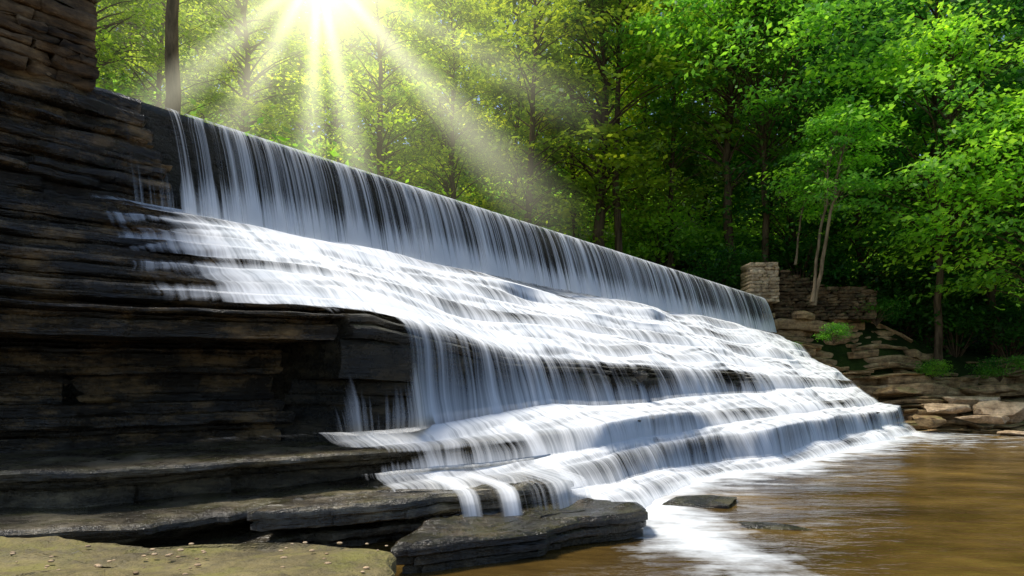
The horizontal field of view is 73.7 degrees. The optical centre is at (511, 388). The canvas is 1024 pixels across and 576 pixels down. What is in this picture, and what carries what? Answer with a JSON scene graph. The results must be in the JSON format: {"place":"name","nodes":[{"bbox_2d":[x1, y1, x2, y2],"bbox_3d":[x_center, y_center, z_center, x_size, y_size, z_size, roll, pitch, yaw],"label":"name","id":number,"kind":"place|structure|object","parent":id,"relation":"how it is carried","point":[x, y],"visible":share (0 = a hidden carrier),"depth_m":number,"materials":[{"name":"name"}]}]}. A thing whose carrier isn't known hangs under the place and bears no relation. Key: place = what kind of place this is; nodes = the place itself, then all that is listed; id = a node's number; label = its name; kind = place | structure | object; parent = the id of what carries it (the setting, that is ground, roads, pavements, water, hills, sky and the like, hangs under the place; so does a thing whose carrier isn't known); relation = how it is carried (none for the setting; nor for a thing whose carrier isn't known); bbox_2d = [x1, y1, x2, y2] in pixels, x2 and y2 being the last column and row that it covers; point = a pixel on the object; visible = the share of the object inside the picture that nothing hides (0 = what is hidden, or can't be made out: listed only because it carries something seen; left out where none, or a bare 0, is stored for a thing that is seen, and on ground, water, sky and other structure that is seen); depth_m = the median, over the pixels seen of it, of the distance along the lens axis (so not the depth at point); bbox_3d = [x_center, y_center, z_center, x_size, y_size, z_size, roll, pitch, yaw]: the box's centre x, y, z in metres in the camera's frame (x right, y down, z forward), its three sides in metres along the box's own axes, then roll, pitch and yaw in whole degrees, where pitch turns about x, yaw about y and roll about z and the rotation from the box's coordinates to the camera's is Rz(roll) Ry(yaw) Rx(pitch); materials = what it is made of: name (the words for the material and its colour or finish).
{"place":"outdoors","nodes":[
{"label":"outdoors","id":0,"kind":"place"},
{"bbox_2d":[0,64,344,452],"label":"cliff","id":1,"kind":"structure","parent":0,"point":[151,341],"depth_m":7.80,"materials":[{"name":"black stone"}]},
{"bbox_2d":[0,0,99,91],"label":"stone abutment","id":2,"kind":"object","parent":1,"relation":"on","point":[56,39],"visible":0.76,"depth_m":7.66,"materials":[{"name":"brown stone"}]},
{"bbox_2d":[61,102,761,404],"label":"dam","id":3,"kind":"structure","parent":1,"relation":"on","point":[208,156],"depth_m":11.02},
{"bbox_2d":[171,109,776,332],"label":"waterfall","id":4,"kind":"structure","parent":3,"relation":"on","point":[278,216],"depth_m":12.12,"materials":[{"name":"liquid"}]},
{"bbox_2d":[0,435,559,547],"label":"ledges","id":5,"kind":"object","parent":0,"point":[166,495],"visible":0.59,"depth_m":6.55,"materials":[{"name":"stone"}]},
{"bbox_2d":[0,536,395,575],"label":"rock slab","id":6,"kind":"object","parent":5,"relation":"on","point":[71,557],"visible":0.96,"depth_m":3.70,"materials":[{"name":"beige stone"}]},
{"bbox_2d":[10,541,387,574],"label":"grit","id":7,"kind":"object","parent":6,"relation":"on","point":[166,555],"visible":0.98,"depth_m":3.69,"materials":[{"name":"brown gravel"}]},
{"bbox_2d":[247,478,573,531],"bbox_3d":[-0.812,1.125,6.925,3.628,0.237,0.653,0,0,-33],"label":"rock slab","id":8,"kind":"object","parent":5,"relation":"on","point":[384,505],"visible":0.85,"depth_m":6.44,"materials":[{"name":"stone"}]},
{"bbox_2d":[102,1,1009,158],"label":"sky","id":9,"kind":"structure","parent":0,"point":[478,99],"materials":[{"name":"white"}]},
{"bbox_2d":[329,146,1023,384],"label":"hill","id":10,"kind":"structure","parent":0,"point":[840,355],"depth_m":28.40,"materials":[{"name":"green plant"}]},
{"bbox_2d":[96,6,158,90],"bbox_3d":[-22.561,-18.593,37.880,7.351,10.032,6.891,0,0,33],"label":"forest tree","id":11,"kind":"object","parent":10,"relation":"on","point":[126,42],"visible":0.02,"depth_m":38.60,"materials":[{"name":"green plant"}]},
{"bbox_2d":[96,1,164,91],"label":"forest tree","id":12,"kind":"object","parent":10,"relation":"on","point":[104,82],"visible":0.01,"depth_m":25.00,"materials":[{"name":"green plant"}]},
{"bbox_2d":[94,0,207,115],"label":"forest tree","id":13,"kind":"object","parent":10,"relation":"on","point":[154,11],"visible":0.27,"depth_m":18.52,"materials":[{"name":"green plant"}]},
{"bbox_2d":[97,0,222,109],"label":"forest tree","id":14,"kind":"object","parent":10,"relation":"on","point":[153,67],"visible":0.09,"depth_m":26.62,"materials":[{"name":"green plant"}]},
{"bbox_2d":[165,0,180,113],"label":"forest tree","id":15,"kind":"object","parent":10,"relation":"on","point":[173,87],"visible":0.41,"depth_m":17.30,"materials":[{"name":"brown plant"}]},
{"bbox_2d":[95,0,272,123],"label":"forest tree","id":16,"kind":"object","parent":10,"relation":"on","point":[218,98],"visible":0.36,"depth_m":20.48,"materials":[{"name":"green plant"}]},
{"bbox_2d":[118,0,277,136],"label":"forest tree","id":17,"kind":"object","parent":10,"relation":"on","point":[240,26],"visible":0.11,"depth_m":29.64,"materials":[{"name":"green plant"}]},
{"bbox_2d":[151,0,266,125],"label":"forest tree","id":18,"kind":"object","parent":10,"relation":"on","point":[232,32],"visible":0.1,"depth_m":43.64,"materials":[{"name":"green plant"}]},
{"bbox_2d":[132,0,347,149],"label":"forest tree","id":19,"kind":"object","parent":10,"relation":"on","point":[266,102],"visible":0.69,"depth_m":24.05,"materials":[{"name":"green plant"}]},
{"bbox_2d":[206,0,335,157],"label":"forest tree","id":20,"kind":"object","parent":10,"relation":"on","point":[259,26],"visible":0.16,"depth_m":33.55,"materials":[{"name":"green plant"}]},
{"bbox_2d":[209,0,396,168],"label":"forest tree","id":21,"kind":"object","parent":10,"relation":"on","point":[302,2],"visible":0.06,"depth_m":46.03,"materials":[{"name":"green plant"}]},
{"bbox_2d":[249,0,424,180],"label":"forest tree","id":22,"kind":"object","parent":10,"relation":"on","point":[312,26],"visible":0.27,"depth_m":33.63,"materials":[{"name":"green plant"}]},
{"bbox_2d":[268,0,493,204],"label":"forest tree","id":23,"kind":"object","parent":10,"relation":"on","point":[336,80],"visible":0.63,"depth_m":26.74,"materials":[{"name":"green plant"}]},
{"bbox_2d":[306,0,476,189],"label":"forest tree","id":24,"kind":"object","parent":10,"relation":"on","point":[388,82],"visible":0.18,"depth_m":33.88,"materials":[{"name":"green plant"}]},
{"bbox_2d":[374,0,478,197],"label":"forest tree","id":25,"kind":"object","parent":10,"relation":"on","point":[421,141],"visible":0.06,"depth_m":48.09,"materials":[{"name":"green plant"}]},
{"bbox_2d":[358,0,519,214],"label":"forest tree","id":26,"kind":"object","parent":10,"relation":"on","point":[460,101],"visible":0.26,"depth_m":34.13,"materials":[{"name":"green plant"}]},
{"bbox_2d":[363,0,535,218],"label":"forest tree","id":27,"kind":"object","parent":10,"relation":"on","point":[464,5],"visible":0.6,"depth_m":27.54,"materials":[{"name":"green plant"}]},
{"bbox_2d":[459,1,561,203],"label":"forest tree","id":28,"kind":"object","parent":10,"relation":"on","point":[480,150],"visible":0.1,"depth_m":48.16,"materials":[{"name":"green plant"}]},
{"bbox_2d":[445,0,582,227],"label":"forest tree","id":29,"kind":"object","parent":10,"relation":"on","point":[498,185],"visible":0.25,"depth_m":35.92,"materials":[{"name":"green plant"}]},
{"bbox_2d":[401,0,650,242],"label":"forest tree","id":30,"kind":"object","parent":10,"relation":"on","point":[550,126],"visible":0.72,"depth_m":29.43,"materials":[{"name":"green plant"}]},
{"bbox_2d":[96,54,1023,318],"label":"undergrowth","id":31,"kind":"object","parent":10,"relation":"on","point":[334,153],"visible":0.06,"depth_m":31.69,"materials":[{"name":"green plant"}]},
{"bbox_2d":[103,0,1023,232],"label":"woodland","id":32,"kind":"object","parent":10,"relation":"on","point":[458,56],"visible":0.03,"depth_m":56.80,"materials":[{"name":"green plant"}]},
{"bbox_2d":[487,0,651,238],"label":"forest tree","id":33,"kind":"object","parent":10,"relation":"on","point":[571,170],"visible":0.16,"depth_m":37.77,"materials":[{"name":"green plant"}]},
{"bbox_2d":[543,0,652,213],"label":"forest tree","id":34,"kind":"object","parent":10,"relation":"on","point":[599,112],"visible":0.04,"depth_m":49.76,"materials":[{"name":"green plant"}]},
{"bbox_2d":[476,0,731,246],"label":"forest tree","id":35,"kind":"object","parent":10,"relation":"on","point":[602,164],"visible":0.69,"depth_m":30.79,"materials":[{"name":"green plant"}]},
{"bbox_2d":[563,0,666,253],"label":"forest tree","id":36,"kind":"object","parent":10,"relation":"on","point":[618,229],"visible":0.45,"depth_m":31.38,"materials":[{"name":"green plant"}]},
{"bbox_2d":[553,0,711,242],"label":"forest tree","id":37,"kind":"object","parent":10,"relation":"on","point":[646,172],"visible":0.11,"depth_m":39.06,"materials":[{"name":"green plant"}]},
{"bbox_2d":[604,238,663,260],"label":"shrub","id":38,"kind":"object","parent":10,"relation":"on","point":[624,247],"visible":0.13,"depth_m":32.91,"materials":[{"name":"green plant"}]},
{"bbox_2d":[584,194,717,266],"bbox_3d":[7.110,-7.391,33.100,6.364,3.892,6.950,0,0,31],"label":"shrub","id":39,"kind":"object","parent":10,"relation":"on","point":[647,249],"visible":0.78,"depth_m":31.79,"materials":[{"name":"green plant"}]},
{"bbox_2d":[599,0,758,270],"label":"forest tree","id":40,"kind":"object","parent":10,"relation":"on","point":[678,182],"visible":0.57,"depth_m":31.79,"materials":[{"name":"green plant"}]},
{"bbox_2d":[631,5,768,227],"bbox_3d":[10.524,-15.058,38.355,8.460,14.928,9.025,0,0,30],"label":"forest tree","id":41,"kind":"object","parent":10,"relation":"on","point":[706,178],"visible":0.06,"depth_m":37.75,"materials":[{"name":"green plant"}]},
{"bbox_2d":[653,217,755,266],"bbox_3d":[9.269,-7.005,33.242,4.865,2.523,4.129,0,0,-27],"label":"shrub","id":42,"kind":"object","parent":10,"relation":"on","point":[719,230],"visible":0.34,"depth_m":32.70,"materials":[{"name":"green plant"}]},
{"bbox_2d":[623,0,816,279],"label":"forest tree","id":43,"kind":"object","parent":10,"relation":"on","point":[726,151],"visible":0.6,"depth_m":31.19,"materials":[{"name":"green plant"}]},
{"bbox_2d":[647,0,792,218],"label":"forest tree","id":44,"kind":"object","parent":10,"relation":"on","point":[701,124],"visible":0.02,"depth_m":49.78,"materials":[{"name":"green plant"}]},
{"bbox_2d":[673,240,783,288],"bbox_3d":[9.293,-5.206,30.150,4.664,2.612,4.271,0,0,6],"label":"shrub","id":45,"kind":"object","parent":10,"relation":"on","point":[724,275],"visible":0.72,"depth_m":29.42,"materials":[{"name":"green plant"}]},
{"bbox_2d":[679,228,779,271],"bbox_3d":[10.910,-6.515,32.851,4.808,2.599,4.724,0,0,-44],"label":"shrub","id":46,"kind":"object","parent":10,"relation":"on","point":[743,246],"visible":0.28,"depth_m":31.63,"materials":[{"name":"green plant"}]},
{"bbox_2d":[695,3,843,261],"bbox_3d":[14.044,-14.863,38.087,9.835,15.887,10.665,0,0,34],"label":"forest tree","id":47,"kind":"object","parent":10,"relation":"on","point":[752,178],"visible":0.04,"depth_m":37.42,"materials":[{"name":"green plant"}]},
{"bbox_2d":[578,0,968,261],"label":"overhanging tree","id":48,"kind":"object","parent":10,"relation":"on","point":[661,26],"visible":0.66,"depth_m":28.58,"materials":[{"name":"green plant"}]},
{"bbox_2d":[674,0,930,274],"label":"forest tree","id":49,"kind":"object","parent":10,"relation":"on","point":[752,191],"visible":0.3,"depth_m":30.44,"materials":[{"name":"green plant"}]},
{"bbox_2d":[752,0,852,239],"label":"forest tree","id":50,"kind":"object","parent":10,"relation":"on","point":[791,125],"visible":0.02,"depth_m":48.53,"materials":[{"name":"green plant"}]},
{"bbox_2d":[765,136,845,264],"bbox_3d":[12.309,-7.732,28.255,3.180,5.249,3.636,0,0,0],"label":"sapling","id":51,"kind":"object","parent":10,"relation":"on","point":[802,208],"visible":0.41,"depth_m":28.23,"materials":[{"name":"green plant"}]},
{"bbox_2d":[744,225,879,283],"bbox_3d":[13.212,-5.604,30.528,5.004,3.058,5.896,0,0,-16],"label":"shrub","id":52,"kind":"object","parent":10,"relation":"on","point":[810,250],"visible":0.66,"depth_m":29.83,"materials":[{"name":"green plant"}]},
{"bbox_2d":[759,0,925,283],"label":"forest tree","id":53,"kind":"object","parent":10,"relation":"on","point":[804,68],"visible":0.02,"depth_m":36.85,"materials":[{"name":"green plant"}]},
{"bbox_2d":[792,0,1023,345],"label":"forest tree","id":54,"kind":"object","parent":10,"relation":"on","point":[933,98],"visible":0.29,"depth_m":28.80,"materials":[{"name":"green plant"}]},
{"bbox_2d":[820,0,1018,298],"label":"forest tree","id":55,"kind":"object","parent":10,"relation":"on","point":[938,94],"visible":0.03,"depth_m":35.11,"materials":[{"name":"green plant"}]},
{"bbox_2d":[846,0,995,247],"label":"forest tree","id":56,"kind":"object","parent":10,"relation":"on","point":[906,104],"visible":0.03,"depth_m":46.22,"materials":[{"name":"green plant"}]},
{"bbox_2d":[853,268,1004,340],"bbox_3d":[17.232,-3.687,29.731,6.219,3.482,5.694,0,0,8],"label":"shrub","id":57,"kind":"object","parent":10,"relation":"on","point":[899,324],"visible":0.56,"depth_m":28.69,"materials":[{"name":"green plant"}]},
{"bbox_2d":[848,82,1023,310],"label":"overhanging tree","id":58,"kind":"object","parent":10,"relation":"on","point":[991,276],"visible":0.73,"depth_m":25.62,"materials":[{"name":"green plant"}]},
{"bbox_2d":[888,0,1023,303],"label":"forest tree","id":59,"kind":"object","parent":10,"relation":"on","point":[995,45],"visible":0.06,"depth_m":34.36,"materials":[{"name":"green plant"}]},
{"bbox_2d":[912,0,1023,256],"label":"forest tree","id":60,"kind":"object","parent":10,"relation":"on","point":[985,66],"visible":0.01,"depth_m":45.40,"materials":[{"name":"green plant"}]},
{"bbox_2d":[942,2,1023,308],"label":"forest tree","id":61,"kind":"object","parent":10,"relation":"on","point":[1020,31],"visible":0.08,"depth_m":34.27,"materials":[{"name":"green plant"}]},
{"bbox_2d":[343,429,1023,575],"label":"pool","id":62,"kind":"structure","parent":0,"point":[921,503],"depth_m":7.63,"materials":[{"name":"liquid"}]},
{"bbox_2d":[391,497,647,573],"bbox_3d":[0.081,1.401,6.593,3.080,0.420,1.153,0,0,-39],"label":"rock slab","id":63,"kind":"object","parent":62,"relation":"in","point":[466,540],"visible":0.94,"depth_m":6.18,"materials":[{"name":"grey stone"}]},
{"bbox_2d":[265,261,910,501],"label":"cascade ledges","id":64,"kind":"object","parent":62,"relation":"on","point":[369,366],"visible":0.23,"depth_m":8.68,"materials":[{"name":"black stone"}]},
{"bbox_2d":[128,200,915,512],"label":"cascade","id":65,"kind":"object","parent":64,"relation":"on","point":[618,428],"visible":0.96,"depth_m":10.55,"materials":[{"name":"liquid"}]},
{"bbox_2d":[433,468,582,516],"bbox_3d":[-0.230,1.170,7.224,2.366,0.540,1.157,0,0,-38],"label":"spill","id":66,"kind":"object","parent":65,"relation":"on","point":[508,494],"visible":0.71,"depth_m":7.09,"materials":[{"name":"liquid"}]},
{"bbox_2d":[632,371,648,383],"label":"boulder","id":67,"kind":"object","parent":64,"relation":"on","point":[640,376],"visible":1,"depth_m":12.11,"materials":[{"name":"grey stone"}]},
{"bbox_2d":[662,495,736,508],"bbox_3d":[2.494,1.504,9.053,0.949,0.162,0.943,0,0,16],"label":"boulder","id":68,"kind":"object","parent":62,"relation":"in","point":[710,501],"visible":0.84,"depth_m":8.81,"materials":[{"name":"grey stone"}]},
{"bbox_2d":[737,522,810,530],"bbox_3d":[2.830,1.504,7.363,0.765,0.099,0.283,0,0,16],"label":"boulder","id":69,"kind":"object","parent":62,"relation":"in","point":[765,525],"visible":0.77,"depth_m":7.32,"materials":[{"name":"grey stone"}]},
{"bbox_2d":[913,414,946,427],"bbox_3d":[14.111,1.088,23.122,0.992,0.432,0.878,0,0,-1],"label":"boulder","id":70,"kind":"object","parent":62,"relation":"on","point":[931,421],"visible":1,"depth_m":22.85,"materials":[{"name":"brown stone"}]},
{"bbox_2d":[997,430,1023,435],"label":"boulder","id":71,"kind":"object","parent":62,"relation":"on","point":[1013,432],"visible":0.86,"depth_m":21.77,"materials":[{"name":"beige stone"}]},
{"bbox_2d":[762,303,1023,432],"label":"bank","id":72,"kind":"structure","parent":0,"point":[799,327],"depth_m":26.91,"materials":[{"name":"brown stone"}]},
{"bbox_2d":[740,262,779,304],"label":"stone pier","id":73,"kind":"structure","parent":72,"relation":"on","point":[761,279],"depth_m":27.47,"materials":[{"name":"beige stone"}]},
{"bbox_2d":[772,270,877,320],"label":"retaining wall","id":74,"kind":"structure","parent":72,"relation":"on","point":[841,302],"depth_m":27.60,"materials":[{"name":"stone"}]},
{"bbox_2d":[748,88,915,305],"bbox_3d":[12.487,-7.282,26.502,6.373,8.094,5.738,0,0,0],"label":"sapling","id":75,"kind":"object","parent":72,"relation":"on","point":[816,121],"visible":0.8,"depth_m":26.31,"materials":[{"name":"green plant"}]},
{"bbox_2d":[766,101,898,301],"bbox_3d":[12.527,-7.137,26.579,4.594,7.581,5.252,0,0,0],"label":"sapling","id":76,"kind":"object","parent":72,"relation":"on","point":[836,139],"visible":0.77,"depth_m":26.56,"materials":[{"name":"green plant"}]},
{"bbox_2d":[810,321,854,343],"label":"shrub","id":77,"kind":"object","parent":72,"relation":"on","point":[833,336],"visible":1,"depth_m":25.93,"materials":[{"name":"green plant"}]},
{"bbox_2d":[812,254,917,298],"bbox_3d":[14.881,-4.354,29.527,5.040,2.773,5.130,0,0,-16],"label":"shrub","id":78,"kind":"object","parent":72,"relation":"on","point":[869,276],"visible":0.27,"depth_m":29.07,"materials":[{"name":"green plant"}]},
{"bbox_2d":[770,0,973,299],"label":"forest tree","id":79,"kind":"object","parent":72,"relation":"on","point":[861,258],"visible":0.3,"depth_m":30.32,"materials":[{"name":"green plant"}]},
{"bbox_2d":[852,296,914,325],"bbox_3d":[14.731,-3.163,27.629,2.482,1.288,2.107,0,0,17],"label":"shrub","id":80,"kind":"object","parent":72,"relation":"on","point":[877,321],"visible":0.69,"depth_m":27.36,"materials":[{"name":"green plant"}]},
{"bbox_2d":[771,0,1023,377],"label":"overhanging tree","id":81,"kind":"object","parent":72,"relation":"on","point":[928,68],"visible":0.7,"depth_m":26.08,"materials":[{"name":"green plant"}]},
{"bbox_2d":[873,386,921,394],"bbox_3d":[14.370,0.075,25.444,1.630,0.328,0.933,0,0,21],"label":"boulder","id":82,"kind":"object","parent":72,"relation":"on","point":[894,390],"visible":1,"depth_m":25.27,"materials":[{"name":"brown stone"}]},
{"bbox_2d":[914,357,953,378],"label":"shrub","id":83,"kind":"object","parent":72,"relation":"on","point":[935,368],"visible":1,"depth_m":25.38,"materials":[{"name":"green plant"}]},
{"bbox_2d":[850,0,1023,356],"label":"forest tree","id":84,"kind":"object","parent":72,"relation":"on","point":[988,85],"visible":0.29,"depth_m":28.61,"materials":[{"name":"green plant"}]},
{"bbox_2d":[921,403,971,413],"bbox_3d":[15.263,0.677,24.083,2.453,0.371,1.218,0,0,-23],"label":"boulder","id":85,"kind":"object","parent":72,"relation":"on","point":[937,408],"visible":1,"depth_m":23.51,"materials":[{"name":"beige stone"}]},
{"bbox_2d":[886,297,1023,357],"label":"shrub","id":86,"kind":"object","parent":72,"relation":"on","point":[952,345],"visible":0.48,"depth_m":28.78,"materials":[{"name":"green plant"}]},
{"bbox_2d":[942,396,1000,407],"bbox_3d":[16.737,0.487,24.846,2.211,0.432,1.074,0,0,5],"label":"boulder","id":87,"kind":"object","parent":72,"relation":"on","point":[971,401],"visible":0.68,"depth_m":24.51,"materials":[{"name":"brown stone"}]},
{"bbox_2d":[928,295,1023,357],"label":"shrub","id":88,"kind":"object","parent":72,"relation":"on","point":[1017,335],"visible":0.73,"depth_m":28.13,"materials":[{"name":"green plant"}]},
{"bbox_2d":[955,415,1009,423],"bbox_3d":[15.858,1.029,23.047,1.982,0.309,0.954,0,0,-8],"label":"boulder","id":89,"kind":"object","parent":72,"relation":"on","point":[997,419],"visible":1,"depth_m":22.70,"materials":[{"name":"brown stone"}]},
{"bbox_2d":[960,384,1018,395],"bbox_3d":[17.972,0.044,25.758,2.030,0.493,0.959,0,0,7],"label":"boulder","id":90,"kind":"object","parent":72,"relation":"on","point":[988,389],"visible":0.96,"depth_m":25.43,"materials":[{"name":"brown stone"}]},
{"bbox_2d":[964,354,1023,381],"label":"shrub","id":91,"kind":"object","parent":72,"relation":"on","point":[987,371],"visible":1,"depth_m":25.56,"materials":[{"name":"green plant"}]},
{"bbox_2d":[972,400,1023,423],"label":"boulder","id":92,"kind":"object","parent":72,"relation":"on","point":[1013,412],"visible":0.88,"depth_m":23.39,"materials":[{"name":"beige stone"}]}
]}

